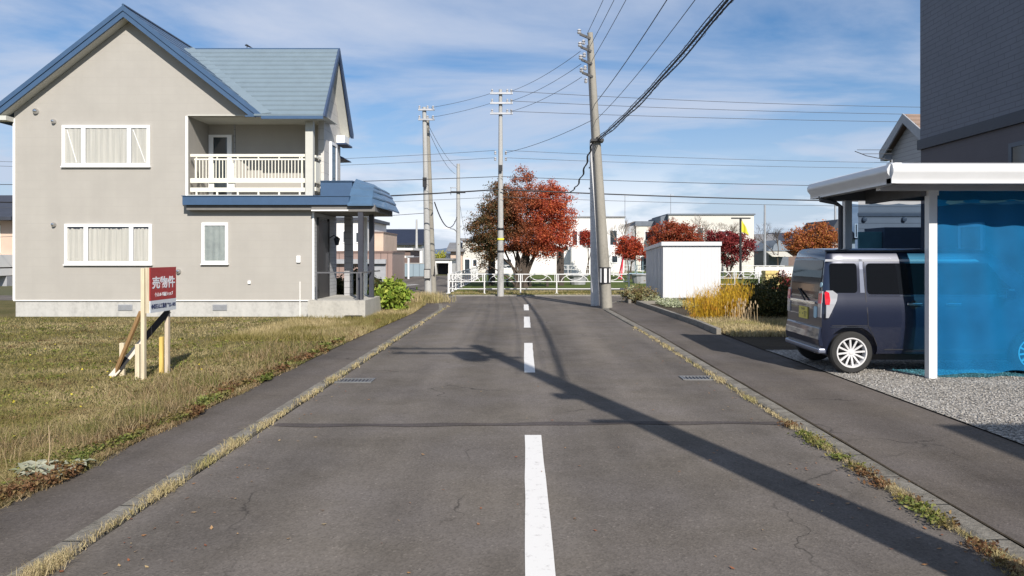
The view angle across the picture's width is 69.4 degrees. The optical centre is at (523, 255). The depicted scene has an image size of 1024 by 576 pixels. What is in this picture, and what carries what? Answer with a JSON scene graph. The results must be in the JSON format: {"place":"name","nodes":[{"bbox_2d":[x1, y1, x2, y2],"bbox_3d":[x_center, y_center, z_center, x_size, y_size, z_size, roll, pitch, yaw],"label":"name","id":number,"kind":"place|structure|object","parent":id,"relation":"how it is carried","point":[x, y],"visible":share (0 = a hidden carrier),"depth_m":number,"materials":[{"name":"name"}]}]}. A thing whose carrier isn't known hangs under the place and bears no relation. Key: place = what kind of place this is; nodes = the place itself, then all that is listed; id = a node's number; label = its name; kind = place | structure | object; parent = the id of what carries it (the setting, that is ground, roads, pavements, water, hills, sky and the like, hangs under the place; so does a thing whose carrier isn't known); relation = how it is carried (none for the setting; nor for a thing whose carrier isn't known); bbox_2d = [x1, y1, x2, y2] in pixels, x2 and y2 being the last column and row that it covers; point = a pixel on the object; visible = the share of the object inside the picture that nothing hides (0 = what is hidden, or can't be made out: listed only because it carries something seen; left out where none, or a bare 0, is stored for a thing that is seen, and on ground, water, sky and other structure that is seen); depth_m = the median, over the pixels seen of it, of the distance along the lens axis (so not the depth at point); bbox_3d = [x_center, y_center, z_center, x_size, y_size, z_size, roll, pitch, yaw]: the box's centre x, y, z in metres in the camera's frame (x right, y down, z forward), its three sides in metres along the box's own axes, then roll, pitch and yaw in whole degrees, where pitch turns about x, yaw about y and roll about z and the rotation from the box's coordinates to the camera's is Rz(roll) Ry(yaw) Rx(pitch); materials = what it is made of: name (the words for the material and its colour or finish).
{"place":"outdoors","nodes":[
{"label":"outdoors","id":0,"kind":"place"},
{"bbox_2d":[0,195,12,285],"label":"house","id":1,"kind":"structure","parent":0,"point":[6,245],"depth_m":42.00,"materials":[{"name":"paint"}]},
{"bbox_2d":[0,322,360,512],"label":"tall grass","id":2,"kind":"structure","parent":0,"point":[157,409],"depth_m":7.68,"materials":[{"name":"beige plant"}]},
{"bbox_2d":[0,303,438,575],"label":"sidewalk","id":3,"kind":"structure","parent":0,"point":[35,525],"depth_m":5.82,"materials":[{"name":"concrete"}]},
{"bbox_2d":[210,300,425,340],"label":"verge grass","id":4,"kind":"structure","parent":0,"point":[279,328],"depth_m":16.11,"materials":[{"name":"beige plant"}]},
{"bbox_2d":[337,217,389,250],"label":"white house","id":5,"kind":"structure","parent":0,"point":[379,225],"depth_m":54.00,"materials":[{"name":"paint"}]},
{"bbox_2d":[386,229,423,262],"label":"long white house","id":6,"kind":"structure","parent":0,"point":[406,238],"depth_m":93.01,"materials":[{"name":"paint"}]},
{"bbox_2d":[435,258,455,274],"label":"white garage","id":7,"kind":"structure","parent":0,"point":[445,265],"depth_m":67.03,"materials":[{"name":"white paint"}]},
{"bbox_2d":[446,243,464,272],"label":"beige house","id":8,"kind":"structure","parent":0,"point":[451,247],"depth_m":74.50,"materials":[{"name":"white paint"}]},
{"bbox_2d":[0,0,919,248],"label":"sky","id":9,"kind":"structure","parent":0,"point":[399,57],"materials":[{"name":"blue"}]},
{"bbox_2d":[0,276,1018,575],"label":"road","id":10,"kind":"structure","parent":0,"point":[640,498],"depth_m":5.36,"materials":[{"name":"grey asphalt"}]},
{"bbox_2d":[334,378,375,382],"bbox_3d":[-2.220,1.641,9.750,0.480,0.015,0.300,0,0,0],"label":"drain grate","id":11,"kind":"object","parent":10,"relation":"on","point":[356,380],"visible":1,"depth_m":9.71,"materials":[{"name":"metal"}]},
{"bbox_2d":[405,263,423,276],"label":"panel fence","id":12,"kind":"object","parent":10,"relation":"on","point":[416,269],"visible":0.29,"depth_m":60.00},
{"bbox_2d":[418,106,434,294],"bbox_3d":[-4.173,-2.398,31.712,0.676,8.103,0.416,0,0,-23],"label":"utility pole","id":13,"kind":"object","parent":10,"relation":"on","point":[427,262],"visible":0.97,"depth_m":31.70,"materials":[{"name":"grey concrete"}]},
{"bbox_2d":[427,120,436,292],"bbox_3d":[-4.125,-2.197,32.830,0.294,7.724,1.046,0,0,11],"label":"utility pole","id":14,"kind":"object","parent":10,"relation":"on","point":[433,267],"visible":0.56,"depth_m":32.76,"materials":[{"name":"concrete"}]},
{"bbox_2d":[443,164,465,279],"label":"utility pole","id":15,"kind":"object","parent":10,"relation":"on","point":[458,253],"visible":0.87,"depth_m":49.88,"materials":[{"name":"grey concrete"}]},
{"bbox_2d":[490,89,512,296],"bbox_3d":[-0.900,-2.580,30.208,0.920,8.460,0.376,0,0,0],"label":"utility pole","id":16,"kind":"object","parent":10,"relation":"on","point":[500,266],"visible":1,"depth_m":30.15,"materials":[{"name":"grey concrete"}]},
{"bbox_2d":[0,189,498,202],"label":"power line","id":17,"kind":"object","parent":16,"relation":"attached to","point":[408,194],"visible":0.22,"depth_m":30.09,"materials":[{"name":"black metal"}]},
{"bbox_2d":[501,176,807,185],"bbox_3d":[17.550,-3.041,30.774,36.929,0.400,0.023,0,0,-2],"label":"power line","id":18,"kind":"object","parent":16,"relation":"attached to","point":[653,181],"visible":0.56,"depth_m":30.28,"materials":[{"name":"black metal"}]},
{"bbox_2d":[519,158,843,167],"bbox_3d":[17.640,-3.899,31.300,36.799,0.417,0.015,0,0,-4],"label":"power line","id":19,"kind":"object","parent":16,"relation":"attached to","point":[692,164],"visible":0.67,"depth_m":30.60,"materials":[{"name":"grey metal"}]},
{"bbox_2d":[506,150,889,162],"bbox_3d":[17.640,-4.112,31.300,36.799,0.390,0.015,0,0,-4],"label":"power line","id":20,"kind":"object","parent":16,"relation":"attached to","point":[711,158],"visible":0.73,"depth_m":30.65,"materials":[{"name":"grey metal"}]},
{"bbox_2d":[517,101,880,113],"bbox_3d":[17.775,-6.095,30.799,36.478,0.448,0.019,0,0,-2],"label":"power line","id":21,"kind":"object","parent":16,"relation":"attached to","point":[708,109],"visible":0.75,"depth_m":30.41,"materials":[{"name":"grey metal"}]},
{"bbox_2d":[512,111,896,121],"bbox_3d":[17.775,-5.724,30.799,36.477,0.349,0.019,0,0,-2],"label":"power line","id":22,"kind":"object","parent":16,"relation":"attached to","point":[726,118],"visible":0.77,"depth_m":30.44,"materials":[{"name":"grey metal"}]},
{"bbox_2d":[513,91,896,106],"bbox_3d":[17.775,-6.445,30.799,36.478,0.547,0.019,0,0,-2],"label":"power line","id":23,"kind":"object","parent":16,"relation":"attached to","point":[714,101],"visible":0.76,"depth_m":30.42,"materials":[{"name":"grey metal"}]},
{"bbox_2d":[48,351,976,573],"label":"fallen leaves","id":24,"kind":"object","parent":10,"relation":"on","point":[211,527],"visible":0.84,"depth_m":4.47,"materials":[{"name":"brown plant"}]},
{"bbox_2d":[274,421,781,426],"bbox_3d":[0.055,1.646,7.248,4.953,0.001,0.194,0,0,-1],"label":"road seam","id":25,"kind":"object","parent":10,"relation":"on","point":[521,423],"visible":1,"depth_m":7.26,"materials":[{"name":"black asphalt"}]},
{"bbox_2d":[443,276,621,295],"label":"kerb","id":26,"kind":"structure","parent":10,"relation":"on","point":[515,295],"depth_m":30.50,"materials":[{"name":"concrete"}]},
{"bbox_2d":[524,304,555,575],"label":"line","id":27,"kind":"object","parent":10,"relation":"on","point":[539,557],"visible":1,"depth_m":4.82,"materials":[{"name":"paint"}]},
{"bbox_2d":[589,143,598,305],"bbox_3d":[2.362,-1.050,24.703,0.325,5.404,0.495,0,0,0],"label":"utility pole","id":28,"kind":"object","parent":10,"relation":"on","point":[594,275],"visible":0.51,"depth_m":24.49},
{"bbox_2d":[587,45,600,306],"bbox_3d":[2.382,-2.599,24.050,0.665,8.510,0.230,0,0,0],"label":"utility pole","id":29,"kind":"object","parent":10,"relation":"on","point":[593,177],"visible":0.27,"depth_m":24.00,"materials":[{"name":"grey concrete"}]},
{"bbox_2d":[679,376,715,379],"bbox_3d":[2.360,1.641,9.950,0.480,0.015,0.300,0,0,0],"label":"drain grate","id":30,"kind":"object","parent":10,"relation":"on","point":[695,377],"visible":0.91,"depth_m":9.94,"materials":[{"name":"metal"}]},
{"bbox_2d":[631,326,1023,575],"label":"kerb grass","id":31,"kind":"structure","parent":10,"relation":"on","point":[894,489],"depth_m":6.08,"materials":[{"name":"plant"}]},
{"bbox_2d":[777,420,1023,575],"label":"gutter weeds","id":32,"kind":"object","parent":10,"relation":"on","point":[917,503],"visible":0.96,"depth_m":4.75,"materials":[{"name":"green plant"}]},
{"bbox_2d":[0,257,1023,572],"bbox_3d":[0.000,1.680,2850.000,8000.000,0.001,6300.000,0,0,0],"label":"ground","id":33,"kind":"structure","parent":0,"point":[6,289],"depth_m":8.36,"materials":[{"name":"grey concrete"}]},
{"bbox_2d":[0,4,398,317],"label":"house","id":34,"kind":"structure","parent":33,"relation":"on","point":[211,175],"depth_m":19.65,"materials":[{"name":"beige paint"}]},
{"bbox_2d":[60,125,150,167],"bbox_3d":[-11.084,-2.911,19.612,2.371,1.119,0.074,0,0,0],"label":"window","id":35,"kind":"structure","parent":34,"relation":"in","point":[83,146],"depth_m":19.62,"materials":[{"name":"white plastic"}]},
{"bbox_2d":[63,224,152,264],"bbox_3d":[-11.024,-0.300,19.612,2.354,1.102,0.074,0,0,0],"label":"window","id":36,"kind":"structure","parent":34,"relation":"in","point":[84,244],"depth_m":19.62,"materials":[{"name":"white plastic"}]},
{"bbox_2d":[200,223,228,264],"bbox_3d":[-8.192,-0.325,19.612,0.738,1.119,0.074,0,0,0],"label":"window","id":37,"kind":"structure","parent":34,"relation":"in","point":[214,236],"depth_m":19.62,"materials":[{"name":"white glass"}]},
{"bbox_2d":[209,135,231,194],"bbox_3d":[-8.580,-2.534,20.925,0.653,1.788,0.049,0,0,0],"label":"balcony door","id":38,"kind":"structure","parent":34,"relation":"in","point":[218,144],"depth_m":20.92,"materials":[{"name":"white plastic"}]},
{"bbox_2d":[317,217,329,298],"bbox_3d":[-5.520,0.055,20.450,0.079,2.190,1.140,0,0,0],"label":"door","id":39,"kind":"structure","parent":34,"relation":"in","point":[323,227],"depth_m":20.40,"materials":[{"name":"silver metal"}]},
{"bbox_2d":[329,141,337,179],"bbox_3d":[-5.469,-2.660,21.285,0.059,1.180,0.670,0,0,0],"label":"window","id":40,"kind":"structure","parent":34,"relation":"in","point":[333,148],"depth_m":21.24,"materials":[{"name":"white plastic"}]},
{"bbox_2d":[0,300,418,506],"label":"verge","id":41,"kind":"structure","parent":33,"relation":"on","point":[7,308],"depth_m":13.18,"materials":[{"name":"plant"}]},
{"bbox_2d":[7,425,96,477],"bbox_3d":[-3.549,1.440,5.513,0.562,0.341,0.471,0,0,0],"label":"silver plant","id":42,"kind":"object","parent":41,"relation":"on","point":[30,465],"visible":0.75,"depth_m":5.50,"materials":[{"name":"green plant"}]},
{"bbox_2d":[109,267,175,379],"bbox_3d":[-5.178,0.900,9.915,0.708,1.500,0.734,0,0,0],"label":"for sale sign","id":43,"kind":"object","parent":41,"relation":"on","point":[158,289],"visible":0.95,"depth_m":9.83,"materials":[{"name":"beige wood"}]},
{"bbox_2d":[0,340,349,508],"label":"edge grass","id":44,"kind":"structure","parent":41,"relation":"on","point":[121,445],"depth_m":6.39,"materials":[{"name":"plant"}]},
{"bbox_2d":[0,316,393,501],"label":"edge weeds","id":45,"kind":"object","parent":41,"relation":"on","point":[226,389],"visible":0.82,"depth_m":6.65,"materials":[{"name":"green plant"}]},
{"bbox_2d":[337,266,384,294],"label":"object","id":46,"kind":"object","parent":41,"relation":"on","point":[340,285],"visible":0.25,"depth_m":22.71,"materials":[{"name":"green plant"}]},
{"bbox_2d":[367,274,417,310],"bbox_3d":[-3.860,1.118,21.671,1.528,1.210,1.401,0,0,0],"label":"hydrangea bush","id":47,"kind":"object","parent":41,"relation":"on","point":[393,293],"visible":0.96,"depth_m":21.30,"materials":[{"name":"green plant"}]},
{"bbox_2d":[406,290,457,303],"bbox_3d":[-3.532,1.394,25.966,2.506,0.443,2.615,0,0,-40],"label":"dry grass tuft","id":48,"kind":"object","parent":41,"relation":"on","point":[431,297],"visible":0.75,"depth_m":25.66,"materials":[{"name":"beige plant"}]},
{"bbox_2d":[7,303,442,575],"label":"kerb","id":49,"kind":"structure","parent":33,"relation":"on","point":[123,508],"depth_m":5.44,"materials":[{"name":"grey concrete"}]},
{"bbox_2d":[8,305,450,575],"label":"kerb grass","id":50,"kind":"structure","parent":49,"relation":"on","point":[52,564],"depth_m":5.08,"materials":[{"name":"plant"}]},
{"bbox_2d":[337,251,405,280],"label":"striped garage house","id":51,"kind":"structure","parent":33,"relation":"on","point":[388,264],"depth_m":48.00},
{"bbox_2d":[374,232,397,250],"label":"brick house","id":52,"kind":"structure","parent":33,"relation":"on","point":[385,241],"depth_m":56.87,"materials":[{"name":"brick"}]},
{"bbox_2d":[397,248,422,262],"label":"brown house","id":53,"kind":"structure","parent":33,"relation":"on","point":[412,251],"depth_m":67.34,"materials":[{"name":"white plastic"}]},
{"bbox_2d":[448,267,477,292],"bbox_3d":[-3.250,1.205,42.300,0.140,0.890,20.140,0,0,0],"label":"guard fence","id":54,"kind":"object","parent":33,"relation":"on","point":[473,271],"visible":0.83,"depth_m":39.48,"materials":[{"name":"white metal"}]},
{"bbox_2d":[460,238,487,272],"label":"cream house","id":55,"kind":"structure","parent":33,"relation":"on","point":[469,262],"depth_m":74.50,"materials":[{"name":"white paint"}]},
{"bbox_2d":[495,250,569,272],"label":"white building","id":56,"kind":"structure","parent":33,"relation":"on","point":[552,261],"depth_m":68.00,"materials":[{"name":"paint"}]},
{"bbox_2d":[569,245,589,272],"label":"white annex","id":57,"kind":"object","parent":33,"relation":"on","point":[579,255],"visible":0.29,"depth_m":66.00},
{"bbox_2d":[542,216,625,272],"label":"white flat house","id":58,"kind":"structure","parent":33,"relation":"on","point":[584,222],"depth_m":72.00,"materials":[{"name":"paint"}]},
{"bbox_2d":[624,221,654,270],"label":"grey modern house","id":59,"kind":"structure","parent":33,"relation":"on","point":[642,226],"depth_m":78.00,"materials":[{"name":"paint"}]},
{"bbox_2d":[625,297,720,333],"bbox_3d":[3.921,1.570,21.334,1.856,0.160,12.153,0,0,7],"label":"garden edging","id":60,"kind":"object","parent":33,"relation":"on","point":[699,323],"visible":0.59,"depth_m":18.78,"materials":[{"name":"concrete"}]},
{"bbox_2d":[648,214,754,270],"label":"cream flat house","id":61,"kind":"structure","parent":33,"relation":"on","point":[726,219],"depth_m":74.00,"materials":[{"name":"paint"}]},
{"bbox_2d":[768,233,798,265],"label":"navy roof house","id":62,"kind":"structure","parent":33,"relation":"on","point":[791,260],"depth_m":88.00,"materials":[{"name":"paint"}]},
{"bbox_2d":[604,300,1023,562],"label":"kerb","id":63,"kind":"structure","parent":33,"relation":"on","point":[974,527],"depth_m":5.73,"materials":[{"name":"grey concrete"}]},
{"bbox_2d":[577,29,611,308],"bbox_3d":[2.230,-2.710,23.175,1.129,8.741,0.450,0,0,0],"label":"utility pole","id":64,"kind":"object","parent":63,"relation":"on","point":[605,280],"visible":1,"depth_m":23.09,"materials":[{"name":"concrete"}]},
{"bbox_2d":[598,0,732,139],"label":"bundled cable","id":65,"kind":"object","parent":64,"relation":"attached to","point":[647,91],"visible":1,"depth_m":12.97,"materials":[{"name":"black rubber"}]},
{"bbox_2d":[610,309,1023,546],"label":"kerb joint","id":66,"kind":"object","parent":63,"relation":"on","point":[849,445],"visible":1,"depth_m":6.25,"materials":[{"name":"concrete"}]},
{"bbox_2d":[858,201,920,204],"bbox_3d":[13.923,-0.095,26.475,6.153,3.550,5.150,0,0,0],"label":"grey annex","id":67,"kind":"object","parent":33,"relation":"on","point":[894,202],"visible":0.01,"depth_m":24.00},
{"bbox_2d":[767,350,1023,443],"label":"gravel yard","id":68,"kind":"structure","parent":33,"relation":"on","point":[796,355],"depth_m":9.12,"materials":[{"name":"grey gravel"}]},
{"bbox_2d":[785,248,1023,372],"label":"parked van","id":69,"kind":"object","parent":68,"relation":"on","point":[853,310],"visible":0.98,"depth_m":10.04,"materials":[{"name":"blue paint"}]},
{"bbox_2d":[807,162,1023,378],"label":"carport","id":70,"kind":"object","parent":68,"relation":"on","point":[929,184],"visible":0.73,"depth_m":9.62,"materials":[{"name":"metal"}]},
{"bbox_2d":[852,203,1023,276],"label":"sheet","id":71,"kind":"object","parent":70,"relation":"hanging from","point":[996,230],"visible":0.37,"depth_m":11.40,"materials":[{"name":"blue plastic"}]},
{"bbox_2d":[937,199,1022,205],"bbox_3d":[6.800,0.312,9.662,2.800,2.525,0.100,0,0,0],"label":"rail","id":72,"kind":"object","parent":70,"relation":"hanging from","point":[943,202],"visible":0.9,"depth_m":9.65,"materials":[{"name":"blue metal"}]},
{"bbox_2d":[879,114,920,162],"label":"gable house","id":73,"kind":"structure","parent":33,"relation":"on","point":[900,144],"depth_m":30.40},
{"bbox_2d":[512,197,822,205],"bbox_3d":[17.550,-2.210,30.600,36.920,0.396,0.017,0,0,-2],"label":"power line","id":74,"kind":"object","parent":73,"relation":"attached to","point":[674,202],"visible":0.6,"depth_m":30.23,"materials":[{"name":"grey metal"}]},
{"bbox_2d":[501,189,857,201],"bbox_3d":[17.550,-2.456,30.649,36.925,0.535,0.049,0,0,-2],"label":"power line","id":75,"kind":"object","parent":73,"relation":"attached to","point":[666,196],"visible":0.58,"depth_m":30.22,"materials":[{"name":"black metal"}]},
{"bbox_2d":[917,0,1023,204],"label":"dark house","id":76,"kind":"structure","parent":33,"relation":"on","point":[971,81],"depth_m":14.49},
{"bbox_2d":[1008,140,1023,162],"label":"window","id":77,"kind":"structure","parent":76,"relation":"in","point":[1015,149],"depth_m":13.16,"materials":[{"name":"glass"}]},
{"bbox_2d":[478,288,723,289],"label":"park path","id":78,"kind":"structure","parent":0,"point":[553,289],"depth_m":35.62,"materials":[{"name":"concrete"}]},
{"bbox_2d":[452,271,789,294],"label":"park lawn","id":79,"kind":"structure","parent":0,"point":[553,284],"depth_m":43.55,"materials":[{"name":"green plant"}]},
{"bbox_2d":[454,165,582,287],"bbox_3d":[-0.264,-1.533,38.032,6.671,6.434,3.922,0,0,0],"label":"maple tree","id":80,"kind":"object","parent":79,"relation":"on","point":[544,233],"visible":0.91,"depth_m":37.47,"materials":[{"name":"red plant"}]},
{"bbox_2d":[485,246,567,285],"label":"pergola","id":81,"kind":"object","parent":79,"relation":"on","point":[560,265],"visible":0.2,"depth_m":40.36,"materials":[{"name":"brown wood"}]},
{"bbox_2d":[447,274,629,293],"bbox_3d":[0.650,1.205,31.900,7.940,0.890,0.140,0,0,0],"label":"guard fence","id":82,"kind":"object","parent":79,"relation":"on","point":[556,281],"visible":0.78,"depth_m":31.89,"materials":[{"name":"white metal"}]},
{"bbox_2d":[451,290,645,294],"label":"lawn grass","id":83,"kind":"structure","parent":79,"relation":"on","point":[517,292],"depth_m":32.24,"materials":[{"name":"green plant"}]},
{"bbox_2d":[476,265,645,275],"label":"guard fence","id":84,"kind":"object","parent":79,"relation":"on","point":[613,268],"visible":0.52,"depth_m":59.99,"materials":[{"name":"white metal"}]},
{"bbox_2d":[569,275,587,284],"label":"planter","id":85,"kind":"object","parent":79,"relation":"on","point":[574,277],"visible":0.63,"depth_m":41.60,"materials":[{"name":"concrete"}]},
{"bbox_2d":[576,228,589,272],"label":"red tree","id":86,"kind":"object","parent":79,"relation":"on","point":[584,241],"visible":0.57,"depth_m":61.66,"materials":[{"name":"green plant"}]},
{"bbox_2d":[607,218,640,272],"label":"bare tree","id":87,"kind":"object","parent":79,"relation":"on","point":[623,226],"visible":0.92,"depth_m":67.43,"materials":[{"name":"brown plant"}]},
{"bbox_2d":[610,232,646,278],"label":"red tree","id":88,"kind":"object","parent":79,"relation":"on","point":[627,248],"visible":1,"depth_m":51.75,"materials":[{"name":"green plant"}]},
{"bbox_2d":[630,273,645,282],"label":"planter","id":89,"kind":"object","parent":79,"relation":"on","point":[638,277],"visible":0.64,"depth_m":43.59,"materials":[{"name":"concrete"}]},
{"bbox_2d":[645,217,704,246],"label":"red tree","id":90,"kind":"object","parent":79,"relation":"on","point":[671,229],"visible":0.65,"depth_m":57.42,"materials":[{"name":"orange plant"}]},
{"bbox_2d":[703,228,758,277],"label":"purple tree","id":91,"kind":"object","parent":79,"relation":"on","point":[730,242],"visible":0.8,"depth_m":53.57,"materials":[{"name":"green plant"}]},
{"bbox_2d":[731,218,750,279],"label":"park lamp","id":92,"kind":"object","parent":79,"relation":"on","point":[740,246],"visible":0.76,"depth_m":49.94,"materials":[{"name":"black metal"}]},
{"bbox_2d":[763,205,765,264],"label":"utility pole","id":93,"kind":"object","parent":79,"relation":"on","point":[764,251],"visible":0.66,"depth_m":61.91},
{"bbox_2d":[755,224,782,264],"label":"bare tree","id":94,"kind":"object","parent":79,"relation":"on","point":[778,233],"visible":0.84,"depth_m":75.18,"materials":[{"name":"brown plant"}]},
{"bbox_2d":[754,266,792,276],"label":"white garden wall","id":95,"kind":"structure","parent":79,"relation":"on","point":[788,269],"depth_m":58.00,"materials":[{"name":"concrete"}]},
{"bbox_2d":[780,219,837,255],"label":"orange tree","id":96,"kind":"object","parent":79,"relation":"on","point":[822,237],"visible":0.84,"depth_m":45.54,"materials":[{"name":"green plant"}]},
{"bbox_2d":[644,242,721,298],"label":"storage shed","id":97,"kind":"structure","parent":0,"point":[676,270],"depth_m":26.70,"materials":[{"name":"metal"}]},
{"bbox_2d":[634,302,797,349],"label":"garden soil","id":98,"kind":"structure","parent":0,"point":[772,343],"depth_m":14.07,"materials":[{"name":"brown soil"}]},
{"bbox_2d":[620,280,662,303],"bbox_3d":[4.083,1.281,25.662,1.542,0.892,1.342,0,0,45],"label":"garden shrub","id":99,"kind":"object","parent":98,"relation":"on","point":[632,293],"visible":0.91,"depth_m":25.47,"materials":[{"name":"green plant"}]},
{"bbox_2d":[651,297,710,307],"bbox_3d":[5.800,1.536,24.645,2.878,0.172,3.763,0,0,0],"label":"ground cover","id":100,"kind":"object","parent":98,"relation":"on","point":[673,302],"visible":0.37,"depth_m":24.16,"materials":[{"name":"plant"}]},
{"bbox_2d":[679,274,754,318],"bbox_3d":[4.835,0.984,18.454,1.900,1.258,1.278,0,0,0],"label":"golden plant","id":101,"kind":"object","parent":98,"relation":"on","point":[716,296],"visible":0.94,"depth_m":18.29,"materials":[{"name":"yellow plant"}]},
{"bbox_2d":[724,298,757,321],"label":"dead stalks","id":102,"kind":"object","parent":98,"relation":"on","point":[741,309],"visible":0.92,"depth_m":17.59,"materials":[{"name":"plant"}]},
{"bbox_2d":[730,275,787,314],"bbox_3d":[6.430,1.166,19.546,2.246,1.350,1.821,0,0,0],"label":"dark shrub","id":103,"kind":"object","parent":98,"relation":"on","point":[751,283],"visible":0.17,"depth_m":19.55,"materials":[{"name":"green plant"}]},
{"bbox_2d":[744,270,790,318],"bbox_3d":[6.542,1.057,18.607,1.958,1.421,2.000,0,0,0],"label":"dark shrub","id":104,"kind":"object","parent":98,"relation":"on","point":[765,302],"visible":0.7,"depth_m":18.37,"materials":[{"name":"green plant"}]},
{"bbox_2d":[684,313,787,336],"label":"garden grass","id":105,"kind":"structure","parent":0,"point":[767,326],"depth_m":16.21,"materials":[{"name":"beige plant"}]},
{"bbox_2d":[754,240,791,265],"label":"blue gable house","id":106,"kind":"structure","parent":0,"point":[782,256],"depth_m":76.00,"materials":[{"name":"stone"}]},
{"bbox_2d":[610,301,1023,544],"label":"sidewalk","id":107,"kind":"structure","parent":0,"point":[977,473],"depth_m":6.95,"materials":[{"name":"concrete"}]},
{"bbox_2d":[799,219,837,243],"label":"purple roof house","id":108,"kind":"structure","parent":0,"point":[833,223],"depth_m":62.62,"materials":[{"name":"concrete"}]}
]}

